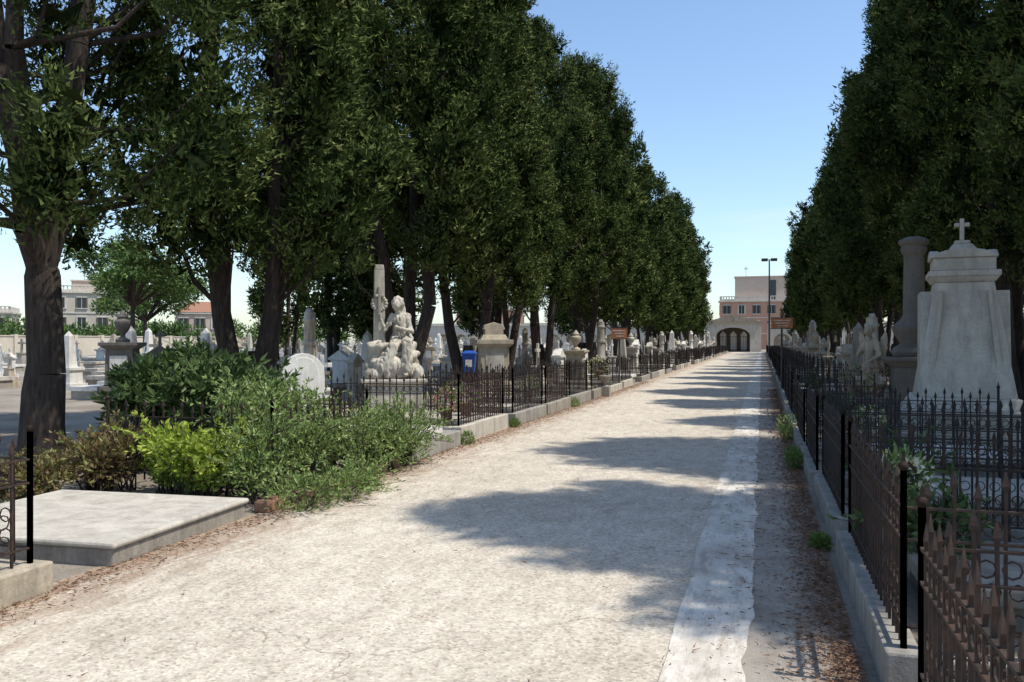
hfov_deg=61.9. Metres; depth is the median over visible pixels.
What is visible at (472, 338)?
obelisk tombstone
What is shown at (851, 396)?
grave plant
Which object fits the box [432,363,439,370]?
grave slab
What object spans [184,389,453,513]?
overgrown shrub
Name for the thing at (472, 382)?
iron fence
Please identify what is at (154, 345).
stone cross monument
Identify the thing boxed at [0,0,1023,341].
sky
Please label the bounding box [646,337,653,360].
stele tombstone
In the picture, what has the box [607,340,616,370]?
stone cross monument
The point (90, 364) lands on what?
grave slab
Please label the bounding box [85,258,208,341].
stone pine tree
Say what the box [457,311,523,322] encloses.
walls
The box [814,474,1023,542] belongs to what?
grave kerb
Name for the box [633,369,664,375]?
grave kerb
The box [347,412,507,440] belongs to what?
grave kerb
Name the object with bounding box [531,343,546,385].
stone cross monument
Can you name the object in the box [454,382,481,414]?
flower pot
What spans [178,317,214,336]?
windows
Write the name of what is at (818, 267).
cypress tree
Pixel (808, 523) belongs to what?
pine needle litter
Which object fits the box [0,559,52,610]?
grave kerb
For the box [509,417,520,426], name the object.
weed plant
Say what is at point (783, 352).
iron fence
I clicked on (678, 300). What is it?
cypress tree
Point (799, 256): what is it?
cypress tree
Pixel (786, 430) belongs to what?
weed plant
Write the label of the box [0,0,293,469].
cypress tree
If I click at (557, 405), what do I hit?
grave kerb
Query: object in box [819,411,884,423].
grave slab
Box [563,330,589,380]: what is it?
urn monument
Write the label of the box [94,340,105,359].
urn monument
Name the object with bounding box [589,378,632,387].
grave kerb
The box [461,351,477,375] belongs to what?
waste bin
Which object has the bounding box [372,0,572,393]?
cypress tree
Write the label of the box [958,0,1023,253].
cypress tree
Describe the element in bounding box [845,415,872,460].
flower pot
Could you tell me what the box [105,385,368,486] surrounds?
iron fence
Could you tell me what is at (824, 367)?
iron fence
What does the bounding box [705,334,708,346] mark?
broken column monument
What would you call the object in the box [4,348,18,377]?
stele tombstone
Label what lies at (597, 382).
grave slab
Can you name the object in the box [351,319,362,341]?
cypress tree
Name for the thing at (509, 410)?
grave slab
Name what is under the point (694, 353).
iron fence
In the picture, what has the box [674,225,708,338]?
cypress tree
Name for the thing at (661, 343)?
broken column monument
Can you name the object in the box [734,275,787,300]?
storey
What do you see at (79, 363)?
stone cross monument
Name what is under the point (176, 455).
yellow green shrub
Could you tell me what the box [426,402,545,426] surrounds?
grave kerb
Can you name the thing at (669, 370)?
grave kerb
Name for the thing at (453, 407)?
flower pot
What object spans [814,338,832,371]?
urn monument
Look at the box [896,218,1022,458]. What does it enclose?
tapered stone monument
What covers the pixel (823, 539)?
weed plant
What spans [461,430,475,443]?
weed plant
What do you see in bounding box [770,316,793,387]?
direction sign
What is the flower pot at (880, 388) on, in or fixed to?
on the urn column monument at (901, 362)
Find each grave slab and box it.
[0,376,14,387]
[0,489,248,565]
[15,364,25,371]
[68,384,103,399]
[77,360,104,365]
[81,357,95,359]
[83,361,104,367]
[83,368,104,375]
[83,375,104,384]
[91,371,104,374]
[328,382,346,395]
[392,414,485,425]
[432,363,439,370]
[433,403,526,412]
[480,396,552,403]
[539,385,597,389]
[558,381,612,385]
[588,374,635,382]
[801,383,842,387]
[801,388,842,395]
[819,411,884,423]
[845,443,1007,476]
[907,475,1023,523]
[907,544,1023,631]
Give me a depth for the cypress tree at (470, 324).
42.50 m
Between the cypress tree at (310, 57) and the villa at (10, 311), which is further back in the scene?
the villa at (10, 311)
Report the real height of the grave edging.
0.119 m
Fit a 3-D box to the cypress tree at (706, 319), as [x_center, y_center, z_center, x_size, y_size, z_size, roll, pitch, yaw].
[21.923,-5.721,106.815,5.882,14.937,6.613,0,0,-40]
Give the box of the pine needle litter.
[0,381,867,681]
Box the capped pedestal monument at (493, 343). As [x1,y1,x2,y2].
[474,322,513,395]
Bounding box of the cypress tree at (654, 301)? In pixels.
[608,162,671,346]
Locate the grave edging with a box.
[254,458,399,512]
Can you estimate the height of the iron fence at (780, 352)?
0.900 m
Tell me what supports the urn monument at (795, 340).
on the grave kerb
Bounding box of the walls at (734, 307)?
[720,301,784,349]
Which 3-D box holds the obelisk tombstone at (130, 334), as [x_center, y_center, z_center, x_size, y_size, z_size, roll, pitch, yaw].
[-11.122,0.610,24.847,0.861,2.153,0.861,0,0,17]
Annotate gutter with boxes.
[741,352,868,681]
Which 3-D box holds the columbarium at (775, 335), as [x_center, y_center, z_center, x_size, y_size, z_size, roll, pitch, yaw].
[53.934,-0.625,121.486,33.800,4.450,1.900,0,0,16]
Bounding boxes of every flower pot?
[431,384,462,419]
[443,378,465,404]
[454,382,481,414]
[521,374,535,396]
[588,355,609,378]
[838,362,872,396]
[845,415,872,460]
[851,404,886,441]
[862,364,890,396]
[881,441,941,532]
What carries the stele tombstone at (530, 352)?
on the ground
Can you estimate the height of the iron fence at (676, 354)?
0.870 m
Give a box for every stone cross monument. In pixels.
[0,349,7,372]
[3,353,21,386]
[15,339,25,370]
[76,351,83,366]
[149,339,157,348]
[319,355,336,417]
[433,346,438,360]
[515,345,526,372]
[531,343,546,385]
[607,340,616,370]
[814,338,820,369]
[820,336,833,377]
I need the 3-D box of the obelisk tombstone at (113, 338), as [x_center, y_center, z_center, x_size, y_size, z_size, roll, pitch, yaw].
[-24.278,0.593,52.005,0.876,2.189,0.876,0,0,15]
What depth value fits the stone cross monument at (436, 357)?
52.89 m
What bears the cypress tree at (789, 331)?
on the ground
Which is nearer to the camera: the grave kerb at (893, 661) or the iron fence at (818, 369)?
the grave kerb at (893, 661)
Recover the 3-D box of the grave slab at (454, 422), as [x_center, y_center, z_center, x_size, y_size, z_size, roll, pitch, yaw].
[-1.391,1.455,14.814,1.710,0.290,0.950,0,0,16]
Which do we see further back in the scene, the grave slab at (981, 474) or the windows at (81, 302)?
the windows at (81, 302)
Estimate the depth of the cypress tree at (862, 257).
29.53 m
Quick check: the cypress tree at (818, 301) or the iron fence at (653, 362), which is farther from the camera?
the cypress tree at (818, 301)
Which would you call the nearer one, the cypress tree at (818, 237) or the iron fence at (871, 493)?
the iron fence at (871, 493)
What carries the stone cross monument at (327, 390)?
on the ground
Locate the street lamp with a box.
[761,258,776,356]
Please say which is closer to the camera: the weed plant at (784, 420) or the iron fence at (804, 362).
the weed plant at (784, 420)
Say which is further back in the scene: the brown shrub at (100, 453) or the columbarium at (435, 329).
the columbarium at (435, 329)
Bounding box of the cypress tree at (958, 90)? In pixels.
[888,0,1023,399]
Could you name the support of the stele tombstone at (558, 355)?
on the grave kerb at (616, 387)
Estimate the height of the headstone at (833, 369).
1.066 m
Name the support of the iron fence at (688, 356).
on the grave kerb
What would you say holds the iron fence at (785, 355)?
on the grave kerb
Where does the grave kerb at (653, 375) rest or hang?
on the ground
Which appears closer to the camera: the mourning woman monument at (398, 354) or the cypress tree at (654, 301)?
the mourning woman monument at (398, 354)
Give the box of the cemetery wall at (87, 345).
[0,334,291,355]
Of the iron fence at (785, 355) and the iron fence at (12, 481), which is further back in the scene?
the iron fence at (785, 355)
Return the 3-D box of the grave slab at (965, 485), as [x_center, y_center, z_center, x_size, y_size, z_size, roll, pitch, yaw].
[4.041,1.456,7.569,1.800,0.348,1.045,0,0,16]
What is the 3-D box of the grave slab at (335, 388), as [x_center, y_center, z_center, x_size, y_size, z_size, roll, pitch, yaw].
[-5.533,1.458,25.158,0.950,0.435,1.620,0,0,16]
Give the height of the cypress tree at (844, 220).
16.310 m
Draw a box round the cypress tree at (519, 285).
[452,5,565,381]
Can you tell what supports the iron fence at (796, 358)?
on the grave kerb
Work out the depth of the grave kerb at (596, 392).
23.75 m
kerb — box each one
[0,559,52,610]
[337,425,460,462]
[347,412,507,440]
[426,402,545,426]
[443,397,570,414]
[511,390,590,404]
[521,385,608,398]
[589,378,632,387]
[610,383,621,391]
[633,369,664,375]
[635,374,649,381]
[644,371,658,378]
[665,368,671,373]
[672,365,679,369]
[780,389,841,399]
[782,395,843,410]
[785,405,805,420]
[789,413,879,430]
[792,426,883,449]
[800,445,1021,486]
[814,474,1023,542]
[836,530,1023,681]
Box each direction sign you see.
[611,327,626,382]
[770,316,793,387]
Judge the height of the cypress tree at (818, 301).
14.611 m
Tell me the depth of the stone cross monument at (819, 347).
37.84 m
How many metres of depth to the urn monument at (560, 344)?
50.95 m
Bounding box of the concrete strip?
[658,352,761,681]
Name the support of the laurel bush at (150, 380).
on the ground
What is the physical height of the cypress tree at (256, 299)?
10.109 m
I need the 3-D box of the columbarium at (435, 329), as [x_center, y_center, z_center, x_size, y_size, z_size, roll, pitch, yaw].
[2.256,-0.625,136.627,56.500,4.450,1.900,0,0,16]
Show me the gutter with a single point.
(764, 618)
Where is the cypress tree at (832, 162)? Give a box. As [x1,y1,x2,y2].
[813,109,902,336]
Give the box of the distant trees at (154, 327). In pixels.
[0,314,362,349]
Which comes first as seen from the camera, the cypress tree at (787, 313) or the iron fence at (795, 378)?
the iron fence at (795, 378)
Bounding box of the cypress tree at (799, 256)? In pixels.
[785,180,835,352]
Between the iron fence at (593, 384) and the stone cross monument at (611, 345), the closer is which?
the iron fence at (593, 384)
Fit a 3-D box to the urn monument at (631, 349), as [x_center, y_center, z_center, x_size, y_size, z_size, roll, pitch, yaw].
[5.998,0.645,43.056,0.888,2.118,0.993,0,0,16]
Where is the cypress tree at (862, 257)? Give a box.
[832,0,996,315]
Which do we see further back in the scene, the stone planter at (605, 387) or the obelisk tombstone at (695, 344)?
the obelisk tombstone at (695, 344)
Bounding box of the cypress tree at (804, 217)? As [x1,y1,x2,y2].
[792,198,819,343]
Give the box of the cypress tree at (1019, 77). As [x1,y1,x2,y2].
[1001,54,1023,97]
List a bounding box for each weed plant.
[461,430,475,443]
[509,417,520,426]
[571,397,580,406]
[773,411,796,433]
[778,424,796,439]
[784,444,800,459]
[785,449,804,469]
[806,529,835,549]
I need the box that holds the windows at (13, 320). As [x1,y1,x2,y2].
[0,317,18,325]
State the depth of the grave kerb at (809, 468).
9.84 m
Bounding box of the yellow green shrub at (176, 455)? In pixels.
[111,410,276,496]
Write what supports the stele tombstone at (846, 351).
on the grave kerb
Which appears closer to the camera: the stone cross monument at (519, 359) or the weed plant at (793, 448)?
the weed plant at (793, 448)
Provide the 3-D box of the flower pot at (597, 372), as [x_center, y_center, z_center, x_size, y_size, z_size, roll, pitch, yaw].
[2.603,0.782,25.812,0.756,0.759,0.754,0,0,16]
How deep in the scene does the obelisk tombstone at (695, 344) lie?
84.78 m
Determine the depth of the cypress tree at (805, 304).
66.74 m
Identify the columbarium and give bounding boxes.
[416,323,703,349]
[767,321,893,349]
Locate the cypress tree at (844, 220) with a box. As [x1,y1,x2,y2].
[818,0,916,376]
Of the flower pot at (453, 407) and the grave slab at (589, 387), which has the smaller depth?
the flower pot at (453, 407)
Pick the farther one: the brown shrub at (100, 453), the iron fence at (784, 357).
the iron fence at (784, 357)
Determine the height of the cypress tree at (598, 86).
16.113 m
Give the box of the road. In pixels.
[0,352,757,681]
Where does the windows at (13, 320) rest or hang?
in the villa at (10, 311)
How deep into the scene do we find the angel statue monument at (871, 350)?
16.77 m
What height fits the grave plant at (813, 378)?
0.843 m
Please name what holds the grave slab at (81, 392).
on the ground
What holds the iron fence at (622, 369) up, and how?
on the grave kerb at (627, 383)
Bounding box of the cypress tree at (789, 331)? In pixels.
[784,279,803,345]
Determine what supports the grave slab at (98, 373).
on the ground
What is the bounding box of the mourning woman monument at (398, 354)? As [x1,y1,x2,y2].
[359,265,428,421]
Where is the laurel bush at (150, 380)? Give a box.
[86,330,299,469]
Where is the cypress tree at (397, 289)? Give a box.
[352,126,423,338]
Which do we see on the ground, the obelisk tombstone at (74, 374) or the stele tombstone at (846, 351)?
the obelisk tombstone at (74, 374)
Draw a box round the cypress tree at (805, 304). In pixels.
[792,186,836,357]
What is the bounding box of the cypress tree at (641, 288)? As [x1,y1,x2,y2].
[582,113,669,355]
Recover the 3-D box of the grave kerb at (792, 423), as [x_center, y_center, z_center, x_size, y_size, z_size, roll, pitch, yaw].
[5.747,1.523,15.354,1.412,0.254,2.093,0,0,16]
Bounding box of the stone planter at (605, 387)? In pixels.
[598,375,611,396]
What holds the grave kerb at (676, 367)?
on the ground
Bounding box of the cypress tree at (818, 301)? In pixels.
[802,194,852,345]
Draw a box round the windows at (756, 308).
[719,304,785,323]
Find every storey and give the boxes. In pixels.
[70,269,121,291]
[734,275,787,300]
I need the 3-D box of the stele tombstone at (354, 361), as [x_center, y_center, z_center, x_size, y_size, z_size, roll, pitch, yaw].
[-4.496,0.892,24.386,0.389,1.572,0.778,0,0,16]
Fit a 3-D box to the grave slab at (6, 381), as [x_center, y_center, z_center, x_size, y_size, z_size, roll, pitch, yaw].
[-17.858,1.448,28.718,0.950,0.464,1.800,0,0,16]
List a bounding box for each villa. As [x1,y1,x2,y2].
[0,306,21,330]
[174,302,214,336]
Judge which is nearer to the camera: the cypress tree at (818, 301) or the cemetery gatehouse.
the cypress tree at (818, 301)
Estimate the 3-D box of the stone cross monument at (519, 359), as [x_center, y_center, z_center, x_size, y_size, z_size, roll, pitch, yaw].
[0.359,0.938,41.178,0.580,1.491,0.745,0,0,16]
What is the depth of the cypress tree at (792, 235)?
103.90 m
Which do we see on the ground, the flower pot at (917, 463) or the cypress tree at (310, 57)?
the cypress tree at (310, 57)
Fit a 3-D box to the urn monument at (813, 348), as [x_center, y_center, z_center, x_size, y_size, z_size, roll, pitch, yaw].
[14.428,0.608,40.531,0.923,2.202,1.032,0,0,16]
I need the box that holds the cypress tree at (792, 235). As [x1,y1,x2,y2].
[785,226,804,342]
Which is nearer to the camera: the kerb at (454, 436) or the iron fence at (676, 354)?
the kerb at (454, 436)
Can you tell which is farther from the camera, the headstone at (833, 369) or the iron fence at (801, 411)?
the headstone at (833, 369)
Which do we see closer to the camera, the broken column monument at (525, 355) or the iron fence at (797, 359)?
the iron fence at (797, 359)
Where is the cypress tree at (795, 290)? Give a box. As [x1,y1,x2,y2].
[791,276,836,335]
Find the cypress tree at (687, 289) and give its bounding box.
[641,191,699,351]
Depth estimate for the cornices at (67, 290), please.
117.89 m
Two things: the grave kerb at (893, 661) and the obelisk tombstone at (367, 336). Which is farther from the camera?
the obelisk tombstone at (367, 336)
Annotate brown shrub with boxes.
[0,431,94,502]
[22,409,169,491]
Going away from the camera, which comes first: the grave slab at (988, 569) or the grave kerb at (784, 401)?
the grave slab at (988, 569)
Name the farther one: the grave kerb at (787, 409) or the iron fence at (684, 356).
the iron fence at (684, 356)
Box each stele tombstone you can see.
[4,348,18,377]
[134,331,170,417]
[212,342,216,357]
[277,345,292,376]
[317,340,324,358]
[328,342,348,381]
[341,342,352,354]
[342,345,364,397]
[356,340,361,353]
[528,347,531,356]
[551,340,565,380]
[553,338,559,349]
[563,339,568,349]
[632,333,639,364]
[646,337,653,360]
[681,337,685,349]
[802,338,805,353]
[834,337,842,380]
[841,333,851,370]
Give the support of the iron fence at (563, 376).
on the grave kerb at (557, 405)
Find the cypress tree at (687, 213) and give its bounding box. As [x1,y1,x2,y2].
[666,186,702,340]
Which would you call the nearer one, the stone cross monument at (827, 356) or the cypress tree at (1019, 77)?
the cypress tree at (1019, 77)
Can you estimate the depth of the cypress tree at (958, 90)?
19.27 m
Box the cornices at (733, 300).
[718,295,785,333]
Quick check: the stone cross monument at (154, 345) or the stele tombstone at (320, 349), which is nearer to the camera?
the stone cross monument at (154, 345)
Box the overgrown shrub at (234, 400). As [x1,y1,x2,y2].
[181,366,349,488]
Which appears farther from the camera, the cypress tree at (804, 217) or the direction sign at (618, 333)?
the cypress tree at (804, 217)
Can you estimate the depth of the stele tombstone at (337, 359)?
26.00 m
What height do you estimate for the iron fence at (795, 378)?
0.900 m
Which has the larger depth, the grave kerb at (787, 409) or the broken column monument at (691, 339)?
the broken column monument at (691, 339)
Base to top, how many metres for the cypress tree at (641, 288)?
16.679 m
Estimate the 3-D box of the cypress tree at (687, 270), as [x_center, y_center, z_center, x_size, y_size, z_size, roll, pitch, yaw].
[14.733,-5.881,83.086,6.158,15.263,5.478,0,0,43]
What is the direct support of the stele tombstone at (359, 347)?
on the ground
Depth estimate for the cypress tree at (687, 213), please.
88.67 m
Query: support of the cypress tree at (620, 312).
on the ground
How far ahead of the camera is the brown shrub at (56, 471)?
8.48 m
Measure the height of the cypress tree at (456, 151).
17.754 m
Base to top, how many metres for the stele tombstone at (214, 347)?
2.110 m
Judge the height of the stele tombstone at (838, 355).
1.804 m
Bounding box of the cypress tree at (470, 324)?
[449,268,509,336]
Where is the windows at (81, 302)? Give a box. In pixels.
[62,296,135,328]
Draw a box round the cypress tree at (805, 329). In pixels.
[789,264,835,341]
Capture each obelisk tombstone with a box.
[60,331,87,389]
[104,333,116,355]
[125,326,136,341]
[140,328,152,354]
[200,328,212,363]
[243,333,252,348]
[297,338,302,352]
[324,337,333,369]
[361,330,371,376]
[436,333,442,353]
[470,334,476,351]
[518,335,521,348]
[616,339,629,370]
[669,330,674,358]
[693,334,697,347]
[805,329,808,354]
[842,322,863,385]
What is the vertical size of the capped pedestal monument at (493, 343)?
2.138 m
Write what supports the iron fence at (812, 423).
on the grave kerb at (809, 468)
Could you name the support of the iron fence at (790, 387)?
on the grave kerb at (787, 409)
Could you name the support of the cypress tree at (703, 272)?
on the ground
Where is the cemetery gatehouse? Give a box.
[705,315,762,351]
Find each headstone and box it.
[281,353,330,414]
[832,359,835,379]
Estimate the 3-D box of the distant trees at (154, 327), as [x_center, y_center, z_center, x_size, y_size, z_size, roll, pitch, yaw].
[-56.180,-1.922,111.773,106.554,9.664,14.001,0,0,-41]
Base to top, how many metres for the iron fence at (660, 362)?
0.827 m
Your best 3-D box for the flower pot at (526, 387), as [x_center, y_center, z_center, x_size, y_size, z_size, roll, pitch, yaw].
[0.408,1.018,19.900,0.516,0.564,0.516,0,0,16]
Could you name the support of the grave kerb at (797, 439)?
on the ground
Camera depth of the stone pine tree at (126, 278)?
53.76 m
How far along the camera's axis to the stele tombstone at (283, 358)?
23.74 m
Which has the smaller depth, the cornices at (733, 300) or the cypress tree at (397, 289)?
the cypress tree at (397, 289)
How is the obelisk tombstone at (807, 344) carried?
on the grave kerb
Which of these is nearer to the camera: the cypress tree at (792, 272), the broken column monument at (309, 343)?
the broken column monument at (309, 343)
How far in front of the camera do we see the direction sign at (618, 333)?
28.01 m
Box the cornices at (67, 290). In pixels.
[62,285,126,313]
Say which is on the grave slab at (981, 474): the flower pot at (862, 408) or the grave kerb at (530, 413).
the flower pot at (862, 408)
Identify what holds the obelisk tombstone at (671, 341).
on the grave kerb
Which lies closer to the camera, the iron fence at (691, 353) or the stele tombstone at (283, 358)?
the stele tombstone at (283, 358)
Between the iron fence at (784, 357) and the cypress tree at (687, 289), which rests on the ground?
the cypress tree at (687, 289)
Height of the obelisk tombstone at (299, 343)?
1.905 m
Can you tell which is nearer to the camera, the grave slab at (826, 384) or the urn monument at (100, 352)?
the grave slab at (826, 384)
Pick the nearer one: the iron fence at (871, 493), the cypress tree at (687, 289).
the iron fence at (871, 493)
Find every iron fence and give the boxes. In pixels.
[0,418,33,568]
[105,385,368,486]
[330,365,503,425]
[424,360,542,412]
[446,361,567,402]
[511,358,606,389]
[515,357,587,395]
[535,357,617,385]
[565,357,630,380]
[588,354,647,375]
[596,352,657,372]
[616,353,662,370]
[633,354,669,369]
[639,348,682,363]
[639,350,678,365]
[655,350,685,363]
[664,347,695,359]
[664,348,697,359]
[668,348,689,362]
[771,349,799,361]
[772,350,803,364]
[773,350,802,366]
[774,351,807,368]
[775,352,833,374]
[776,352,832,369]
[777,354,834,377]
[778,355,835,380]
[780,355,842,381]
[783,358,845,387]
[783,359,882,391]
[785,361,886,399]
[788,365,837,411]
[793,368,875,421]
[796,379,896,442]
[805,382,1022,477]
[821,389,1023,525]
[847,410,1023,653]
[915,484,1023,681]
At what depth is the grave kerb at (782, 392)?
23.30 m
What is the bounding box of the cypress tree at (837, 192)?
[818,52,893,374]
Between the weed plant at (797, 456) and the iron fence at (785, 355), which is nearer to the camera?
the weed plant at (797, 456)
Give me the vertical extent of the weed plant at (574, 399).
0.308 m
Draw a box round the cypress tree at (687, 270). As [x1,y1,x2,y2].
[651,217,698,347]
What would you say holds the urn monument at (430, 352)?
on the ground
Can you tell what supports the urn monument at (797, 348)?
on the grave kerb
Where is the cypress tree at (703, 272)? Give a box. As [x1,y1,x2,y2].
[680,218,713,347]
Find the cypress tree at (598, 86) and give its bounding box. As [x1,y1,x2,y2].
[523,48,647,372]
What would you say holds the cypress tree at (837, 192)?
on the ground
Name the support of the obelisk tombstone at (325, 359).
on the ground
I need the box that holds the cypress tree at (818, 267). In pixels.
[800,195,857,345]
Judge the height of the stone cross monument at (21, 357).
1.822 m
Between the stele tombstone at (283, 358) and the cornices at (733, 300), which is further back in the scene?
the cornices at (733, 300)
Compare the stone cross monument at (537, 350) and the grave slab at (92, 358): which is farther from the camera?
the grave slab at (92, 358)
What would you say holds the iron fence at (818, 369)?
on the grave kerb
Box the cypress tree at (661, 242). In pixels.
[634,158,679,353]
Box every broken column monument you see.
[301,308,329,387]
[520,328,532,372]
[589,319,611,373]
[659,331,665,359]
[689,331,692,354]
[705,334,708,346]
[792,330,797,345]
[805,320,816,355]
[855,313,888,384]
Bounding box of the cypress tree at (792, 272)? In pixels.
[783,216,806,337]
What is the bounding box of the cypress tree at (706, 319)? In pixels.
[682,268,713,340]
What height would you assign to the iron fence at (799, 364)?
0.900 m
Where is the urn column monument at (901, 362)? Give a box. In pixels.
[879,236,929,434]
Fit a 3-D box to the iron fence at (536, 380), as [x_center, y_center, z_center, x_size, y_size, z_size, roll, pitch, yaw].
[-0.783,0.888,17.423,2.347,0.924,2.268,0,0,16]
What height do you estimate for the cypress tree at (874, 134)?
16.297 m
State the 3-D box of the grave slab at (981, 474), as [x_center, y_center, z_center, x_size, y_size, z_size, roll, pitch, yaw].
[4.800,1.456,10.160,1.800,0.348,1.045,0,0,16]
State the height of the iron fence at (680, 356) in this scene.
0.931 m
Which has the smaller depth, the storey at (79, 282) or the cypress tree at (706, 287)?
the cypress tree at (706, 287)
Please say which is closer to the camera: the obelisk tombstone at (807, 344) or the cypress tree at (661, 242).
the obelisk tombstone at (807, 344)
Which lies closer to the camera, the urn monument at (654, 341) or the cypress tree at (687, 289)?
the urn monument at (654, 341)
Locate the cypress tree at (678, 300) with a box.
[640,224,691,347]
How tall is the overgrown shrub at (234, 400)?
1.350 m
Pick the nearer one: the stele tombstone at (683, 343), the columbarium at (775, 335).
the stele tombstone at (683, 343)
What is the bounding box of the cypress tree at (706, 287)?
[690,244,712,343]
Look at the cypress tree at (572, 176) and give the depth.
36.24 m
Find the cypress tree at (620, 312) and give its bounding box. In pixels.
[547,115,647,358]
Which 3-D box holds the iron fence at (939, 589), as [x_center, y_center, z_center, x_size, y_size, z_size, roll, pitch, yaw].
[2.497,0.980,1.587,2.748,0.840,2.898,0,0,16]
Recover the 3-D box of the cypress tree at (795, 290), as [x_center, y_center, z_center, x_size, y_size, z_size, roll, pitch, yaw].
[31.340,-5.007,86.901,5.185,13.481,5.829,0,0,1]
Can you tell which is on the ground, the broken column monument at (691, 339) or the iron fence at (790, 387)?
the broken column monument at (691, 339)
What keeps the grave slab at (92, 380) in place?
on the ground
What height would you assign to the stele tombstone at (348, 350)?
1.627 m
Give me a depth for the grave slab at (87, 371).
37.64 m
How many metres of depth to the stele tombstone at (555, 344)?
82.92 m
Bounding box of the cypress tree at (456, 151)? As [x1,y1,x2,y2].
[301,0,527,365]
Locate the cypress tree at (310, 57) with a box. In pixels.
[105,0,428,371]
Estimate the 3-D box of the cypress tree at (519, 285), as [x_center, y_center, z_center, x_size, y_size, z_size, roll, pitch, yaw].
[-0.568,-5.870,30.892,4.981,15.199,5.816,0,0,9]
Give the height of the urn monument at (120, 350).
2.553 m
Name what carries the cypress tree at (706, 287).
on the ground
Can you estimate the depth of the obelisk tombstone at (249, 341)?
81.47 m
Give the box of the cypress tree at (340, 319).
[286,134,394,377]
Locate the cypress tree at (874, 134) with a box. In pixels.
[828,0,1021,288]
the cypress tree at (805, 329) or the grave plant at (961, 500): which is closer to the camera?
the grave plant at (961, 500)
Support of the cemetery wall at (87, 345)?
on the ground
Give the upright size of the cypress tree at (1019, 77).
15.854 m
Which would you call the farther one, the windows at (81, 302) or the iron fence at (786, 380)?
the windows at (81, 302)
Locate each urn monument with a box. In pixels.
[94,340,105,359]
[95,310,146,400]
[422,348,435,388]
[424,337,437,358]
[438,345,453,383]
[458,339,462,355]
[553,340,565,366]
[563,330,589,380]
[626,333,639,366]
[652,338,660,361]
[791,337,797,349]
[794,337,802,353]
[806,331,821,367]
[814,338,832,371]
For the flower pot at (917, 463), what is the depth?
5.35 m
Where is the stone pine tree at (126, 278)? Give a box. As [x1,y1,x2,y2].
[62,233,207,328]
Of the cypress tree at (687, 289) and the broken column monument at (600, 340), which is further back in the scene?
the cypress tree at (687, 289)
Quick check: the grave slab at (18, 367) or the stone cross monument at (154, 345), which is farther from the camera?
the grave slab at (18, 367)
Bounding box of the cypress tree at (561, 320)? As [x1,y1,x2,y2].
[543,296,599,344]
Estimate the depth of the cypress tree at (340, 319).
28.05 m
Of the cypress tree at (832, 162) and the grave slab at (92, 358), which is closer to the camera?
the cypress tree at (832, 162)
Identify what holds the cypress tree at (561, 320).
on the ground
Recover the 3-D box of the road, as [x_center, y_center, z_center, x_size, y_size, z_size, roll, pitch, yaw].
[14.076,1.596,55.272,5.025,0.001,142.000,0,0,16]
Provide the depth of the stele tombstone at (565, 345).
99.36 m
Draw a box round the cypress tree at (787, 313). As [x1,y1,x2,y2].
[779,271,803,333]
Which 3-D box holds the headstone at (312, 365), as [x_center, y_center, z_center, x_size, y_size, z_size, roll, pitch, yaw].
[-3.276,0.850,13.360,0.880,1.320,0.396,0,0,-24]
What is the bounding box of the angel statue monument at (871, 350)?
[843,324,888,409]
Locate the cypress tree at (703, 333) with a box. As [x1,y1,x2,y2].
[694,288,711,336]
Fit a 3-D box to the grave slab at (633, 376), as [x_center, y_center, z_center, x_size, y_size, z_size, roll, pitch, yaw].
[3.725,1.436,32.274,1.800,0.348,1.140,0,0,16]
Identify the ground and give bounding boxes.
[0,342,893,681]
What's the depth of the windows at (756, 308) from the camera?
160.65 m
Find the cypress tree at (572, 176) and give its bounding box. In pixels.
[497,16,619,377]
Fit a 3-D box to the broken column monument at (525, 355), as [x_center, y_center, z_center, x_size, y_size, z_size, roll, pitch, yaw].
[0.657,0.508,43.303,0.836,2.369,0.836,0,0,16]
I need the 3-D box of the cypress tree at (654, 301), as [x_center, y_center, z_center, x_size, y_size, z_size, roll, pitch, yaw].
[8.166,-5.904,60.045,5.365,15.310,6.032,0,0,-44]
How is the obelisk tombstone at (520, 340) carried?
on the ground
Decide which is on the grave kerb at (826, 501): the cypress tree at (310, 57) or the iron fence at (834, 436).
the iron fence at (834, 436)
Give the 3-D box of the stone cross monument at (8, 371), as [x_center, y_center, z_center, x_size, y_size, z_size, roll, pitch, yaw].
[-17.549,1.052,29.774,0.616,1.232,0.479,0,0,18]
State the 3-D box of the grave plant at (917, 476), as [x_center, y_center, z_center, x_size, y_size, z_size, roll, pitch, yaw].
[3.641,1.070,8.061,0.948,0.769,1.020,0,0,16]
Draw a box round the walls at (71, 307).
[62,293,135,335]
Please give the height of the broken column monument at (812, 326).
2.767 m
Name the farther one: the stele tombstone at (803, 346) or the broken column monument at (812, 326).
the stele tombstone at (803, 346)
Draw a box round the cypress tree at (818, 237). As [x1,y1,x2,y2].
[809,109,865,343]
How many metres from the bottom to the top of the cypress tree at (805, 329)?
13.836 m
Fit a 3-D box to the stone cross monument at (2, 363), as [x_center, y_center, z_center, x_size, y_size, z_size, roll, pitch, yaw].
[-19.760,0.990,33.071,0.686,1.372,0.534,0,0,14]
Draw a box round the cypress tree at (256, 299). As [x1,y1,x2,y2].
[235,153,315,369]
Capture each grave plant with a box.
[800,366,823,388]
[824,460,1002,576]
[835,387,880,440]
[845,420,958,479]
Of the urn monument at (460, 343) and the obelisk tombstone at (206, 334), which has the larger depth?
the urn monument at (460, 343)

